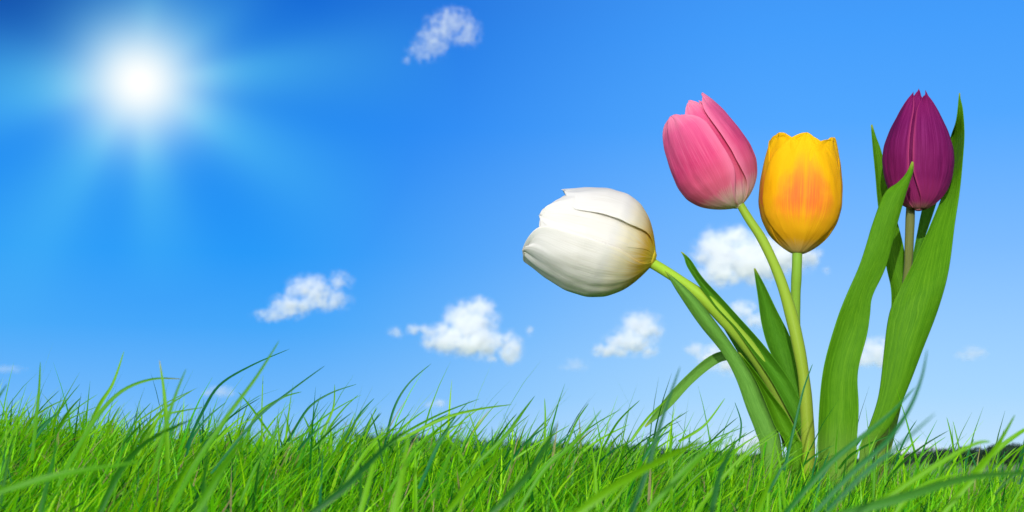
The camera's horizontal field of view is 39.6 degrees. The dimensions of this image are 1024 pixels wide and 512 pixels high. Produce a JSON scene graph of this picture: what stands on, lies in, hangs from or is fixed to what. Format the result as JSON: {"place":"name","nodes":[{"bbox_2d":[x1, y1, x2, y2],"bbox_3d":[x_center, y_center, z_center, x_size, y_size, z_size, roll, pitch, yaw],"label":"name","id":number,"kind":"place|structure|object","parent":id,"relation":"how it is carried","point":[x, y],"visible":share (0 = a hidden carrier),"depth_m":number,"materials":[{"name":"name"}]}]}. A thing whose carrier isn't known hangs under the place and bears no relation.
{"place":"outdoors","nodes":[
{"label":"outdoors","id":0,"kind":"place"},
{"bbox_2d":[0,341,1023,511],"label":"grass","id":1,"kind":"structure","parent":0,"point":[106,467],"depth_m":0.93,"materials":[{"name":"green plant"}]},
{"bbox_2d":[0,0,1023,457],"label":"sky","id":2,"kind":"structure","parent":0,"point":[360,188],"materials":[{"name":"blue"}]},
{"bbox_2d":[694,458,1023,483],"bbox_3d":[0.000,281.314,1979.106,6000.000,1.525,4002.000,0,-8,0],"label":"ground","id":3,"kind":"structure","parent":0,"point":[999,468],"depth_m":201.25,"materials":[{"name":"green plant"}]},
{"bbox_2d":[522,187,801,492],"bbox_3d":[0.118,0.087,1.094,0.224,0.283,0.078,1,-8,-7],"label":"tulip","id":4,"kind":"object","parent":3,"relation":"on","point":[591,241],"visible":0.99,"depth_m":1.07,"materials":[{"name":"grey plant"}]},
{"bbox_2d":[354,427,995,466],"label":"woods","id":5,"kind":"object","parent":3,"relation":"on","point":[972,451],"visible":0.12,"depth_m":254.45,"materials":[{"name":"green plant"}]},
{"bbox_2d":[663,92,815,488],"bbox_3d":[0.172,0.051,1.098,0.108,0.361,0.060,0,-8,0],"label":"tulip","id":6,"kind":"object","parent":3,"relation":"on","point":[710,157],"visible":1,"depth_m":1.09,"materials":[{"name":"pink plant"}]},
{"bbox_2d":[754,132,842,395],"bbox_3d":[0.231,0.066,1.125,0.066,0.332,0.066,-7,-11,40],"label":"tulip","id":7,"kind":"object","parent":3,"relation":"on","point":[800,195],"visible":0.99,"depth_m":1.12,"materials":[{"name":"yellow plant"}]},
{"bbox_2d":[818,89,964,500],"bbox_3d":[0.301,0.049,1.092,0.083,0.370,0.164,-5,-10,33],"label":"tulip","id":8,"kind":"object","parent":3,"relation":"on","point":[918,164],"visible":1,"depth_m":1.07,"materials":[{"name":"green plant"}]},
{"bbox_2d":[980,443,1023,466],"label":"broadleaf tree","id":9,"kind":"object","parent":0,"point":[1010,447],"visible":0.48,"depth_m":230.54,"materials":[{"name":"plant"}]}
]}

